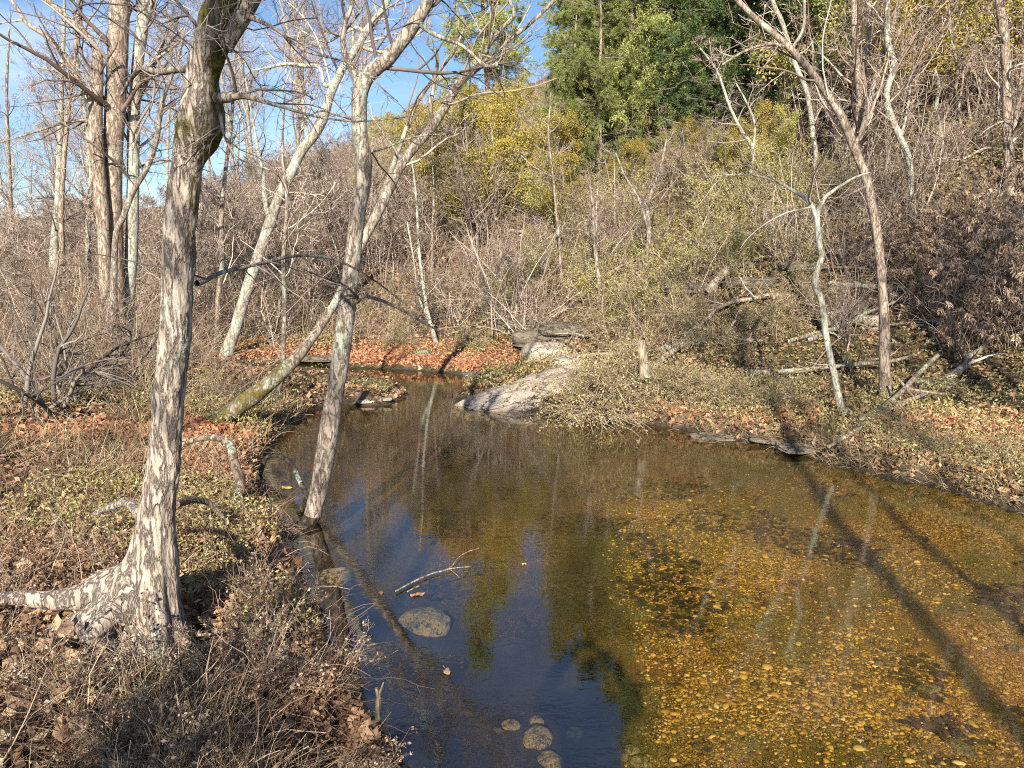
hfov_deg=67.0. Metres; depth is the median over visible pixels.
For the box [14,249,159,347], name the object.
bare bush
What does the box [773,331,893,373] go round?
dead branch
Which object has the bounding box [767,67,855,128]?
bare shrub
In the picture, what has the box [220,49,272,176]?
tall bare tree
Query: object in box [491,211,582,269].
bare shrub
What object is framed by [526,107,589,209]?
leafy tree
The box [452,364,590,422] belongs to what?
boulder
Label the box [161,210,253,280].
bare shrub
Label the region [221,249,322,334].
bare bush
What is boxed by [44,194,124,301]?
tree
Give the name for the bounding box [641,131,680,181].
leafy tree
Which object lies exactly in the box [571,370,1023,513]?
bank grass
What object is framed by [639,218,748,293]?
olive shrub
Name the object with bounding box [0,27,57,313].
slender tree
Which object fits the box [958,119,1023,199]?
bare shrub
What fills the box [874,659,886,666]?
stone
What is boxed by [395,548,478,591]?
floating twig
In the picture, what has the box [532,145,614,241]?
leafy tree
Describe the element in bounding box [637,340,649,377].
pale stump
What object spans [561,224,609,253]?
olive shrub
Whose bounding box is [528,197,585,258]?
olive shrub
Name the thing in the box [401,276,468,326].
bramble mound
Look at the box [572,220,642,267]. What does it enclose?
bare shrub
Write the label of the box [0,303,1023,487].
russet leaves
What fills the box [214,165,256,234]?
tree
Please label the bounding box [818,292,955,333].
dead branch
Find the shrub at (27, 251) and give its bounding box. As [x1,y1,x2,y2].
[0,207,67,329]
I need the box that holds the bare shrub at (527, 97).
[473,71,545,136]
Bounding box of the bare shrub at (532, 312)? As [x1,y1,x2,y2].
[472,272,587,331]
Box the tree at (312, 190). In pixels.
[288,141,350,250]
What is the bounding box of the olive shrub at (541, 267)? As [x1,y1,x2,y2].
[516,235,572,287]
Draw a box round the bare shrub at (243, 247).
[196,210,294,287]
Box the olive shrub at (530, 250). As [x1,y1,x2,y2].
[521,236,546,263]
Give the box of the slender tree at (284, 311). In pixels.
[236,87,341,399]
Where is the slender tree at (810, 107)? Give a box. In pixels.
[743,0,850,182]
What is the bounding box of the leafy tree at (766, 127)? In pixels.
[757,99,787,161]
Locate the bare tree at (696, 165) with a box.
[671,117,731,216]
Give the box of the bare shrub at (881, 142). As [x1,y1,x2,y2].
[769,103,910,213]
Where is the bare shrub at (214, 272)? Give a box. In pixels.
[194,255,240,297]
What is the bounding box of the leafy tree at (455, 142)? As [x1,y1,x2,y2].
[417,92,507,199]
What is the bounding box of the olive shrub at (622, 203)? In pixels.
[594,165,663,231]
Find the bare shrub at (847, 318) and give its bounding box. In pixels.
[814,258,920,343]
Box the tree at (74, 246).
[25,209,99,293]
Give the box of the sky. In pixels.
[0,0,639,220]
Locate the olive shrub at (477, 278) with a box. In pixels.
[450,253,499,297]
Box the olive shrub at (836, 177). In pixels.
[776,144,868,212]
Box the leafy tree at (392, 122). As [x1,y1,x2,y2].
[371,111,405,174]
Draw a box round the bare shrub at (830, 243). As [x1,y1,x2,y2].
[751,176,918,278]
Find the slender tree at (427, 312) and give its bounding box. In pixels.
[376,157,450,343]
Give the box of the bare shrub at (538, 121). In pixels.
[518,97,593,146]
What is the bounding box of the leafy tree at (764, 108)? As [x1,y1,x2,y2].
[711,99,780,171]
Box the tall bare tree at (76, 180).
[51,98,93,199]
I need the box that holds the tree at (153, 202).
[140,192,163,222]
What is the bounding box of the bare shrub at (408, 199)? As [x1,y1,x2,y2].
[379,180,448,231]
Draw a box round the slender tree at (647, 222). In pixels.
[599,130,680,277]
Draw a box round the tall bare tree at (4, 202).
[0,88,33,212]
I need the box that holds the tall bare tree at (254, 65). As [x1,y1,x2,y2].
[224,22,276,182]
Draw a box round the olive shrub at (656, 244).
[625,209,673,269]
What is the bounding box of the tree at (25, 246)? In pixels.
[0,205,93,298]
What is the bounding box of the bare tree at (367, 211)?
[325,161,404,261]
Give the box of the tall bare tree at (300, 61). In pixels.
[280,0,328,160]
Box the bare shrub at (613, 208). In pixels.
[558,171,675,248]
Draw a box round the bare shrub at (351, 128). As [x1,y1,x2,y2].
[318,108,380,148]
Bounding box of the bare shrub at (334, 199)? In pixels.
[303,185,375,229]
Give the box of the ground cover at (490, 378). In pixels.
[0,58,1023,655]
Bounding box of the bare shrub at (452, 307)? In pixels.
[395,252,511,329]
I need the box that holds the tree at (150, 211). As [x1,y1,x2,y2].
[75,189,162,300]
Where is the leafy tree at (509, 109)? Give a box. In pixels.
[480,79,560,207]
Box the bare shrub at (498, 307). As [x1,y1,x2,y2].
[440,256,551,344]
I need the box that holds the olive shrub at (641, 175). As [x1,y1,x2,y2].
[607,146,690,196]
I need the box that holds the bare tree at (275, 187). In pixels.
[248,166,297,251]
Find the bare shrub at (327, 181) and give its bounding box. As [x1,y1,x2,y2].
[274,154,354,201]
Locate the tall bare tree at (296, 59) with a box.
[244,0,351,213]
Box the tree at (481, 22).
[427,0,547,105]
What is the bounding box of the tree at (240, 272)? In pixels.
[195,185,281,287]
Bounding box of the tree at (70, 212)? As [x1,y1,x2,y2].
[64,192,85,258]
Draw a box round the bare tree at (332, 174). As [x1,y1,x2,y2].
[312,147,345,220]
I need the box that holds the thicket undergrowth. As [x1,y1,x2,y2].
[0,38,1023,414]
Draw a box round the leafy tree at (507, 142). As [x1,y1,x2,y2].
[446,96,570,229]
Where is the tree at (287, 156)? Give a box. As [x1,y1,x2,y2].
[235,152,309,249]
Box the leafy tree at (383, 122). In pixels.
[369,113,410,139]
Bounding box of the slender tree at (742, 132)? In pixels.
[691,26,770,205]
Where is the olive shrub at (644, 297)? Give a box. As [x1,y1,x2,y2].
[584,245,677,336]
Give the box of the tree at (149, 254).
[138,226,161,294]
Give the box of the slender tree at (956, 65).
[935,0,983,156]
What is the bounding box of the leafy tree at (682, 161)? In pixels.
[659,123,702,185]
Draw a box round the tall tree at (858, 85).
[784,0,919,179]
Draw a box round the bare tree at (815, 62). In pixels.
[737,0,850,165]
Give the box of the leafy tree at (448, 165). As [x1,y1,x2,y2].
[404,99,514,238]
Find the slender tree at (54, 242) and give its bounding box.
[0,0,104,320]
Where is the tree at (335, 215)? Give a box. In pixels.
[238,164,350,326]
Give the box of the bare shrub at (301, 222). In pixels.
[278,205,321,242]
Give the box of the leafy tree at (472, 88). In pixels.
[455,83,491,111]
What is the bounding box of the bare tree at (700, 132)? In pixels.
[688,112,713,180]
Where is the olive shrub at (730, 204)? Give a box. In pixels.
[694,179,741,221]
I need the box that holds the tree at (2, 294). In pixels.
[0,235,12,327]
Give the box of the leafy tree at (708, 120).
[686,117,721,176]
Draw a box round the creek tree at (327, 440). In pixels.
[277,0,543,532]
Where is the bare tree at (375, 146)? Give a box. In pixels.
[367,115,403,248]
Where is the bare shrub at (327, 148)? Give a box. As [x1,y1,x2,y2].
[293,133,342,169]
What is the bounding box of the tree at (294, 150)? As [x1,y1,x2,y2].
[267,142,312,232]
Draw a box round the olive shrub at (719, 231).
[674,202,747,255]
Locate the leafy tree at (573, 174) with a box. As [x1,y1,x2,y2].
[557,150,591,201]
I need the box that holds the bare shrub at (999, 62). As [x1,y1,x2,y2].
[961,13,1020,96]
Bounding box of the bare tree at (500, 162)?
[435,97,548,255]
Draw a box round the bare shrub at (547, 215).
[519,171,586,243]
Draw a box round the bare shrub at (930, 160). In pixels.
[796,72,995,225]
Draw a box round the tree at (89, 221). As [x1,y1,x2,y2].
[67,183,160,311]
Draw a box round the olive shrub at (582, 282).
[563,236,645,323]
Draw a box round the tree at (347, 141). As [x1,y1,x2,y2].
[341,131,353,163]
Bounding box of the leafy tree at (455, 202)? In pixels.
[423,103,535,235]
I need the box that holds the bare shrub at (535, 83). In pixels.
[517,57,553,101]
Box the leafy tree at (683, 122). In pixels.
[670,113,720,187]
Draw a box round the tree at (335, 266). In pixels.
[255,139,361,311]
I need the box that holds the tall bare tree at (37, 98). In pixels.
[15,73,85,277]
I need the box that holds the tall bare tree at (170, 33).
[133,0,231,214]
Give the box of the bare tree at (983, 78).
[946,0,1022,124]
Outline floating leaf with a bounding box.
[443,665,450,674]
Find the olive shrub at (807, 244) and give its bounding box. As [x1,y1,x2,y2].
[749,206,832,262]
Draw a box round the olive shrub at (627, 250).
[604,220,643,263]
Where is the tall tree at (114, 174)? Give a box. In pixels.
[0,0,192,354]
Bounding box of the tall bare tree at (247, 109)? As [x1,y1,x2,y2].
[183,0,275,183]
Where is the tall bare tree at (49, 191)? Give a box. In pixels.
[34,116,76,205]
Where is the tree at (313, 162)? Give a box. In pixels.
[302,140,354,253]
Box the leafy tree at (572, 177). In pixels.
[560,147,596,193]
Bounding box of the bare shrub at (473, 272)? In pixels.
[419,227,511,330]
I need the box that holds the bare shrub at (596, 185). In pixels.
[509,158,625,247]
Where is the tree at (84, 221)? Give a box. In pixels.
[64,189,155,258]
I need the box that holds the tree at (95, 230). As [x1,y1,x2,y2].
[26,195,97,295]
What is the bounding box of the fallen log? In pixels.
[704,262,736,294]
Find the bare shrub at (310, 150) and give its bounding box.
[268,132,329,175]
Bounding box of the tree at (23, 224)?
[0,216,53,313]
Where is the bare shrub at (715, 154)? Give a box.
[685,111,760,200]
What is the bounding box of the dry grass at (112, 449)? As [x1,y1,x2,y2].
[0,369,390,767]
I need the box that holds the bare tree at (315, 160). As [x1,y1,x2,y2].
[291,135,352,234]
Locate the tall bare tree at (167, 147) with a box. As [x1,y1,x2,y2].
[129,8,229,198]
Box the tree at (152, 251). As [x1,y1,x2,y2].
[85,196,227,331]
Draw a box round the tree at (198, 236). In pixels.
[145,197,231,292]
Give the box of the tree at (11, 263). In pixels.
[1,230,23,295]
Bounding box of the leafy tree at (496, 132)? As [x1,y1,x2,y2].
[467,96,527,184]
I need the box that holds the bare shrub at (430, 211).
[390,159,491,247]
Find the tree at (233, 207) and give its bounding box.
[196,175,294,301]
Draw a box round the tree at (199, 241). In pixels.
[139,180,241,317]
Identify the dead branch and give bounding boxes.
[448,291,528,334]
[509,224,544,233]
[553,251,650,317]
[556,334,628,357]
[557,332,598,343]
[612,369,670,392]
[613,245,741,321]
[626,266,665,276]
[636,222,733,278]
[651,309,716,369]
[656,254,719,283]
[659,309,764,351]
[703,277,790,311]
[723,245,841,255]
[737,224,822,270]
[745,334,916,378]
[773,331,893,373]
[786,305,876,343]
[787,233,931,279]
[806,288,903,345]
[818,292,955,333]
[826,230,919,253]
[828,276,970,302]
[892,276,1022,307]
[910,238,1022,289]
[919,294,965,351]
[924,269,1022,292]
[941,333,1001,380]
[948,295,1008,321]
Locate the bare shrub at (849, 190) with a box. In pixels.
[793,148,921,223]
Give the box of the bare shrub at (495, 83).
[482,63,524,97]
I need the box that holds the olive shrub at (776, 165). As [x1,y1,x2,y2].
[742,134,838,192]
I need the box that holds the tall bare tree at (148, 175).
[123,131,161,214]
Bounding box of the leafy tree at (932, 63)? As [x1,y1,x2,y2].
[815,0,1023,128]
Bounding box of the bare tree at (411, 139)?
[403,114,437,175]
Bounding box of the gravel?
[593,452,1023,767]
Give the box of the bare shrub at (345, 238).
[327,214,397,260]
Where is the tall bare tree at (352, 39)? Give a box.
[327,0,411,80]
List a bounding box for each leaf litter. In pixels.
[0,506,344,767]
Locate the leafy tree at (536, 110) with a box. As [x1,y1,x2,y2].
[524,93,547,142]
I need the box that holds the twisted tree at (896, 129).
[829,0,929,216]
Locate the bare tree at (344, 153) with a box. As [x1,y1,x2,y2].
[333,136,354,178]
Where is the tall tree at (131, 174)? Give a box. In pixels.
[15,0,246,344]
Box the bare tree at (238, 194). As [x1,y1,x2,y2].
[214,172,258,253]
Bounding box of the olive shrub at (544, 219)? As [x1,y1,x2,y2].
[530,201,555,236]
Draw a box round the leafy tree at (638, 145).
[629,136,667,188]
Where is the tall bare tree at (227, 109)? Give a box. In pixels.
[152,0,262,207]
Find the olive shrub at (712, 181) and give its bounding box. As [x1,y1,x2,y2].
[671,140,759,211]
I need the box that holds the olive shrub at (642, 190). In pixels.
[623,178,659,210]
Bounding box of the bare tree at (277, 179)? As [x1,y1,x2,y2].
[267,154,298,220]
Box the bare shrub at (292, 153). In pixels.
[263,139,338,184]
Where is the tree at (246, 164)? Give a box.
[226,155,306,265]
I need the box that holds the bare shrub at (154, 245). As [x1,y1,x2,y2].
[139,224,198,272]
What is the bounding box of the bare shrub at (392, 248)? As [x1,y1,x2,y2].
[333,191,428,267]
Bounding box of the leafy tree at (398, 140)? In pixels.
[380,108,414,182]
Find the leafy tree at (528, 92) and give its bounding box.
[522,85,544,139]
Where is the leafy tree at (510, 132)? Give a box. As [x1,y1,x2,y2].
[480,97,550,175]
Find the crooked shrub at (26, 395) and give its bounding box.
[0,237,139,424]
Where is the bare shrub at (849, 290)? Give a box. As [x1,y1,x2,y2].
[784,264,899,335]
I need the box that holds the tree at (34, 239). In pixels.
[17,214,48,277]
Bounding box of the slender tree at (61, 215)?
[7,0,105,324]
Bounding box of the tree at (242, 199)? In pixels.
[206,168,290,275]
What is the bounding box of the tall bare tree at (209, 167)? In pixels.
[167,43,238,191]
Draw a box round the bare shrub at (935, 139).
[882,93,993,171]
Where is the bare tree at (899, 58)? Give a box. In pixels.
[801,0,1010,209]
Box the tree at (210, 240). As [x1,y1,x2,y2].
[141,192,231,318]
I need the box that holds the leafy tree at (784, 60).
[733,0,873,131]
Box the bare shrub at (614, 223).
[547,140,656,273]
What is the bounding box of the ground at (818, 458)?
[0,58,1023,767]
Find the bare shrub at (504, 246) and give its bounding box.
[440,216,562,299]
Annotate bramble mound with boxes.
[369,310,428,350]
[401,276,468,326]
[442,320,506,352]
[463,266,520,319]
[506,264,578,312]
[522,314,672,453]
[541,228,625,291]
[542,353,628,394]
[567,289,642,338]
[570,315,671,401]
[598,342,721,417]
[606,257,693,311]
[640,349,747,410]
[643,289,721,339]
[671,299,775,370]
[678,355,786,410]
[717,283,817,347]
[730,357,828,420]
[748,244,840,317]
[870,410,950,450]
[913,426,1001,470]
[944,411,1023,491]
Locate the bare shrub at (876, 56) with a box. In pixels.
[802,10,997,150]
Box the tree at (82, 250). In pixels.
[40,221,97,295]
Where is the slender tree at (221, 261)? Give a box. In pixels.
[200,27,277,339]
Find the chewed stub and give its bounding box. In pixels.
[375,682,383,725]
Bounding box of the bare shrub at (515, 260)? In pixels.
[483,239,545,293]
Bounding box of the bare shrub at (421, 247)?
[366,198,463,261]
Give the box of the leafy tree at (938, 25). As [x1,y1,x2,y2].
[861,0,973,76]
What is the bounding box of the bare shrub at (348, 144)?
[326,114,406,179]
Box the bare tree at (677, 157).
[653,119,706,219]
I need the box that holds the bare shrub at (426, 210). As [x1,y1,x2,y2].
[385,161,499,251]
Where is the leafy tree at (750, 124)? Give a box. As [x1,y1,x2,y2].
[726,110,769,178]
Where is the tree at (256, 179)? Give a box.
[238,150,291,241]
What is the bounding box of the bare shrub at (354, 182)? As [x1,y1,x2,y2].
[319,151,402,220]
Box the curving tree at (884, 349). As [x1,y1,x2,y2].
[689,0,891,398]
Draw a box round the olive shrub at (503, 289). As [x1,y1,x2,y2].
[488,271,521,309]
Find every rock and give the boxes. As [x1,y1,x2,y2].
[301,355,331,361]
[318,567,351,587]
[356,399,373,403]
[377,396,392,400]
[414,348,431,354]
[432,379,453,384]
[463,370,504,380]
[489,315,549,331]
[511,328,580,348]
[521,341,570,362]
[538,322,597,337]
[549,356,583,365]
[637,293,681,303]
[660,283,719,293]
[689,432,734,442]
[717,276,804,288]
[748,435,781,444]
[778,261,831,274]
[778,443,816,453]
[818,306,845,326]
[839,300,871,316]
[858,315,878,329]
[912,377,960,389]
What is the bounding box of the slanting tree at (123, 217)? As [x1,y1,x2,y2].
[87,0,246,357]
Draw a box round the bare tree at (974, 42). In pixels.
[936,0,987,92]
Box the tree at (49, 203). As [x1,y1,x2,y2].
[41,191,70,250]
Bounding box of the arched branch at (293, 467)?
[256,453,306,503]
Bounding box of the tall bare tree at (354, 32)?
[331,0,377,81]
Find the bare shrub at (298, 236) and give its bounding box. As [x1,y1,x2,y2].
[252,203,343,260]
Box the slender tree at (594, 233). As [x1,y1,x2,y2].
[573,175,608,303]
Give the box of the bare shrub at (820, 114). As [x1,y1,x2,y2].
[778,35,924,129]
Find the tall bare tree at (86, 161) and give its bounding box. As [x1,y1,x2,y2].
[39,72,144,230]
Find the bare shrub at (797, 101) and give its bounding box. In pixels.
[765,66,851,130]
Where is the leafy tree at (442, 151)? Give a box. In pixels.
[411,95,476,197]
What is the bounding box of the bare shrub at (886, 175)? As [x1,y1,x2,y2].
[822,100,955,260]
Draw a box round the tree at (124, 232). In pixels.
[81,192,154,260]
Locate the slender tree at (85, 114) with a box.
[0,16,149,307]
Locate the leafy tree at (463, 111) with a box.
[409,95,490,229]
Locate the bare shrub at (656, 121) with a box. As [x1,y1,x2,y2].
[615,91,682,163]
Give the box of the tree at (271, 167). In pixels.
[260,157,303,206]
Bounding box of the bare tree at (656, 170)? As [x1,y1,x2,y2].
[627,137,679,216]
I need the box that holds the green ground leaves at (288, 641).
[0,507,307,767]
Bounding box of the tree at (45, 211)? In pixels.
[27,201,82,242]
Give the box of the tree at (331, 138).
[320,132,353,188]
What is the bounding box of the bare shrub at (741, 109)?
[701,64,811,132]
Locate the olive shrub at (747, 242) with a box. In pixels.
[685,194,768,273]
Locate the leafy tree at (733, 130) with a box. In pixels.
[697,122,746,177]
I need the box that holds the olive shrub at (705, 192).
[669,162,764,229]
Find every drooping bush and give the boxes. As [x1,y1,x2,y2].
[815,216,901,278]
[825,201,950,272]
[846,231,1005,320]
[856,204,1021,308]
[888,159,1021,262]
[894,241,1023,371]
[902,170,1023,298]
[924,158,1023,254]
[925,210,1023,356]
[952,264,1023,355]
[958,162,1023,255]
[960,195,1023,317]
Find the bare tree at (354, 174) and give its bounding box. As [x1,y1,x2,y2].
[330,136,388,226]
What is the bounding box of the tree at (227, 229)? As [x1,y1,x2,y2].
[199,209,262,272]
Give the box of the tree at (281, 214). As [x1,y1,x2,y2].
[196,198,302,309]
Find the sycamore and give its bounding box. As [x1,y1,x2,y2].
[219,0,452,356]
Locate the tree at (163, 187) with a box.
[150,184,165,209]
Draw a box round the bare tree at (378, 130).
[370,121,402,174]
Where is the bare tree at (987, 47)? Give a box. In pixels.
[925,0,1023,115]
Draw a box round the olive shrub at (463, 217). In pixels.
[431,190,485,234]
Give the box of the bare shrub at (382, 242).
[312,167,415,280]
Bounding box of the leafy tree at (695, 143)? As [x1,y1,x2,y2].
[671,120,713,172]
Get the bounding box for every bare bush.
[0,236,156,364]
[0,238,159,364]
[0,241,149,352]
[0,260,100,336]
[0,261,159,362]
[0,264,78,311]
[0,268,58,358]
[0,279,128,342]
[1,245,91,325]
[1,247,86,308]
[3,235,49,309]
[8,252,156,329]
[12,241,160,353]
[13,272,100,332]
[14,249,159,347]
[31,241,156,314]
[43,247,160,327]
[44,267,159,341]
[69,286,220,365]
[74,280,155,341]
[83,240,213,326]
[135,232,205,310]
[152,236,311,339]
[154,261,265,345]
[194,254,299,337]
[195,269,277,320]
[202,266,306,329]
[206,214,299,292]
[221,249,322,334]
[223,273,311,339]
[224,253,315,320]
[228,237,305,296]
[256,247,359,331]
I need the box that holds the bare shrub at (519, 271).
[436,212,623,336]
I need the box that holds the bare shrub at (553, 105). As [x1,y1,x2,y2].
[536,69,596,139]
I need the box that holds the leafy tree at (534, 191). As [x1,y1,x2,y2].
[515,152,590,245]
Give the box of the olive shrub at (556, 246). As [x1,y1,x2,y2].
[531,222,588,276]
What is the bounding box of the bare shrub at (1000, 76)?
[969,57,1023,100]
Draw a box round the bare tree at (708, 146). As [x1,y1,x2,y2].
[671,119,727,211]
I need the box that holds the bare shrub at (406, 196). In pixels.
[373,170,454,220]
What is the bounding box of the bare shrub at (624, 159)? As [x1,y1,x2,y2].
[592,121,671,187]
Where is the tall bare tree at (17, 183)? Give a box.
[0,107,38,202]
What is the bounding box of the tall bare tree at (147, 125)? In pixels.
[124,77,171,173]
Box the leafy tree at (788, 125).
[735,101,803,188]
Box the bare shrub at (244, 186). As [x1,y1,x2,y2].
[199,171,265,214]
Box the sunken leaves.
[407,480,1023,746]
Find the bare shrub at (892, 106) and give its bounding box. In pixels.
[836,81,947,130]
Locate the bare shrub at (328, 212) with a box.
[283,177,352,238]
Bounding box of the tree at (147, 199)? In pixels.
[139,194,159,240]
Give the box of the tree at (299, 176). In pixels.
[256,152,350,232]
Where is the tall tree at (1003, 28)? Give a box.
[922,0,1023,201]
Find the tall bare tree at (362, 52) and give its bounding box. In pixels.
[325,0,394,98]
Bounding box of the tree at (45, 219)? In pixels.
[13,206,97,296]
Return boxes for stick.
[2,607,30,617]
[5,636,77,643]
[52,562,84,589]
[66,673,125,693]
[81,652,168,691]
[104,714,198,734]
[193,632,222,635]
[225,624,291,675]
[252,649,339,672]
[255,657,307,743]
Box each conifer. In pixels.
[517,0,621,177]
[536,0,607,122]
[538,0,664,188]
[550,0,636,79]
[577,0,682,156]
[595,0,760,146]
[602,1,702,64]
[603,0,849,136]
[618,0,771,135]
[622,0,748,117]
[629,0,819,168]
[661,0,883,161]
[732,0,919,109]
[928,7,1023,66]
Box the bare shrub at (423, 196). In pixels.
[389,161,502,225]
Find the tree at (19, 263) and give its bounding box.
[0,231,41,311]
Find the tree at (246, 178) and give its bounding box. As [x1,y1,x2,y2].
[230,163,265,199]
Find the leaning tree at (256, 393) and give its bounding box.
[207,0,600,422]
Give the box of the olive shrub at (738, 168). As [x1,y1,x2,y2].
[711,148,756,183]
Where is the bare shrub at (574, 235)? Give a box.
[513,193,607,270]
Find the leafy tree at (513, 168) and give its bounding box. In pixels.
[421,90,541,244]
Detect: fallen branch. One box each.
[827,392,927,447]
[858,354,949,420]
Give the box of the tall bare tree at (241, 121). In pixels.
[199,6,263,179]
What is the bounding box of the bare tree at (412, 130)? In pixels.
[397,102,446,234]
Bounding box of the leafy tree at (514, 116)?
[491,87,550,166]
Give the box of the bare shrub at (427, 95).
[401,83,449,109]
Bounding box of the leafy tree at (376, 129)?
[367,116,389,146]
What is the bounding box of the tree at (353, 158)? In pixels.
[343,136,380,188]
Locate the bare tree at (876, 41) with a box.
[788,0,944,110]
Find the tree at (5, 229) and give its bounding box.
[0,207,50,301]
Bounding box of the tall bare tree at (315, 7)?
[269,0,332,126]
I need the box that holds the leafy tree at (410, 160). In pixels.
[384,121,422,184]
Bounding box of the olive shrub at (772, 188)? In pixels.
[730,146,849,217]
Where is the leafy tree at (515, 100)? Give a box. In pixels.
[488,84,528,125]
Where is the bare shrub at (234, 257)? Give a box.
[159,215,299,292]
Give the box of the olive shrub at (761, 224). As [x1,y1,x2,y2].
[726,197,791,248]
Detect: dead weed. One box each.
[0,553,50,617]
[0,587,40,638]
[0,606,113,723]
[0,618,32,665]
[0,622,132,682]
[0,638,126,719]
[4,643,97,751]
[9,743,96,767]
[26,694,259,767]
[30,724,107,767]
[32,502,113,554]
[49,714,174,767]
[64,524,177,582]
[65,685,170,767]
[67,657,228,767]
[68,679,177,749]
[72,692,145,766]
[84,681,242,767]
[93,589,193,685]
[101,672,196,730]
[131,616,230,702]
[150,646,241,715]
[163,620,346,725]
[167,597,330,671]
[168,677,232,721]
[184,591,291,658]
[186,564,257,598]
[191,575,310,663]
[193,735,254,767]
[223,531,305,613]
[270,619,385,699]
[273,572,328,612]
[313,736,412,767]
[331,726,417,767]
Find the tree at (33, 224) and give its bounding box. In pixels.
[0,205,99,297]
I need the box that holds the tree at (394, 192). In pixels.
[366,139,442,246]
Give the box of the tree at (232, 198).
[202,173,282,245]
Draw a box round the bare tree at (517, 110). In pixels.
[466,103,525,225]
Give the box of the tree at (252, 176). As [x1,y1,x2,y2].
[242,163,261,192]
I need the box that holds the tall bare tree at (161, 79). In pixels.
[128,20,183,149]
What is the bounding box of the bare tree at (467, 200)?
[410,103,513,258]
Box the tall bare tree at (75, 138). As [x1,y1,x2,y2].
[45,66,86,170]
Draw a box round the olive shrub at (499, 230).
[484,214,512,244]
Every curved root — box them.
[176,496,227,526]
[182,434,245,505]
[289,489,309,519]
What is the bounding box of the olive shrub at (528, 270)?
[502,239,569,296]
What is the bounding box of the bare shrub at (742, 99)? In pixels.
[671,61,834,139]
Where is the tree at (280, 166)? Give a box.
[265,148,311,213]
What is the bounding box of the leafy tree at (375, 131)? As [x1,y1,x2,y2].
[348,124,397,192]
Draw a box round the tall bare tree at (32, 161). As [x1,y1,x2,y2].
[3,130,52,257]
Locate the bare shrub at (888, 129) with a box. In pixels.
[772,64,940,178]
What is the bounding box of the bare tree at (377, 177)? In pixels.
[365,141,393,217]
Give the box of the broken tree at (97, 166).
[0,0,119,348]
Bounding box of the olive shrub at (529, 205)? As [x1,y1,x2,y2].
[508,165,561,222]
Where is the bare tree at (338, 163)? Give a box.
[304,142,351,229]
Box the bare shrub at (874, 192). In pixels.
[827,151,947,231]
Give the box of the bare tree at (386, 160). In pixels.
[374,134,397,182]
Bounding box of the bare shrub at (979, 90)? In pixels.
[937,18,1023,124]
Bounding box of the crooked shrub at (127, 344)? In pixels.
[0,271,193,390]
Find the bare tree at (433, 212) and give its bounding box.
[369,103,461,269]
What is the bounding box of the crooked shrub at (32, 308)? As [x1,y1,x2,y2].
[0,254,70,365]
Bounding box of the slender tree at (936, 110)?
[908,69,965,156]
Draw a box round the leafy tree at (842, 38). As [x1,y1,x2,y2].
[747,0,924,116]
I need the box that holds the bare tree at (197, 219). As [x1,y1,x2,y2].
[153,182,219,288]
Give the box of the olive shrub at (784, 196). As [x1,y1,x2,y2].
[766,149,864,240]
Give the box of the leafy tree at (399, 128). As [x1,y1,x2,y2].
[378,116,425,205]
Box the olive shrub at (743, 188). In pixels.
[717,161,799,216]
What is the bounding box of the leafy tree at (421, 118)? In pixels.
[402,99,454,182]
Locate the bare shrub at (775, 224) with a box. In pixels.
[732,138,892,272]
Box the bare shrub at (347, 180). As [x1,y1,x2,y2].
[322,158,384,207]
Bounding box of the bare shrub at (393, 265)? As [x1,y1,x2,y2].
[336,215,429,281]
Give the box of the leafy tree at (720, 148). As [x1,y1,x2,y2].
[705,117,757,181]
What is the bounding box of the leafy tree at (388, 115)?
[382,110,397,128]
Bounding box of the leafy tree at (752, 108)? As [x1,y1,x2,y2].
[743,103,789,178]
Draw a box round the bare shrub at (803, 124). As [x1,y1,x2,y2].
[714,46,852,180]
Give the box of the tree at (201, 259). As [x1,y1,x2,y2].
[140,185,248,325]
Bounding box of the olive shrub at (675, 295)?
[657,277,703,317]
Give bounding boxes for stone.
[398,607,450,636]
[501,719,520,729]
[523,725,552,749]
[529,715,543,725]
[537,750,563,767]
[566,726,581,740]
[616,750,628,761]
[623,744,639,755]
[630,754,650,767]
[712,635,724,643]
[737,595,754,601]
[813,528,825,533]
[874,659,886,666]
[895,700,912,708]
[903,688,916,699]
[916,683,941,694]
[947,738,978,758]
[1005,644,1023,652]
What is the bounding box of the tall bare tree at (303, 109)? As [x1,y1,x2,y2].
[241,0,337,166]
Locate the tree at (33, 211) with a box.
[20,197,79,294]
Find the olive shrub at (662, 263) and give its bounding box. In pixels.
[624,233,718,299]
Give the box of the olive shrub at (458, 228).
[431,206,483,237]
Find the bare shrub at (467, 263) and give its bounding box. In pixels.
[384,200,530,318]
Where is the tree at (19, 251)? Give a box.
[0,224,68,293]
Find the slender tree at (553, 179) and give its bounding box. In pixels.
[519,92,580,294]
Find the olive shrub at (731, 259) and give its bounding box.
[668,217,753,277]
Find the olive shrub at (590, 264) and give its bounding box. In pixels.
[561,241,620,280]
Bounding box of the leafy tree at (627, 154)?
[603,138,636,189]
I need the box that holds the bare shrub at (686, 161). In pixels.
[645,120,722,197]
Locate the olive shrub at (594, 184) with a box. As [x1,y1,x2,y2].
[583,179,618,226]
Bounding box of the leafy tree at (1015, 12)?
[982,0,1023,112]
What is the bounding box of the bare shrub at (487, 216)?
[440,158,542,249]
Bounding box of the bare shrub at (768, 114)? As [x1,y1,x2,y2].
[701,76,829,152]
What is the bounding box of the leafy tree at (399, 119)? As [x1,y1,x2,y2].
[384,114,412,160]
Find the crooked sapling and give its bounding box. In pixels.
[694,133,886,413]
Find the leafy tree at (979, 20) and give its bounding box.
[868,0,1022,117]
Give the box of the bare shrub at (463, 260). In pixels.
[425,230,485,288]
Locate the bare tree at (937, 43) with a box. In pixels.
[897,0,990,124]
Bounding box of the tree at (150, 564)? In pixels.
[0,0,417,688]

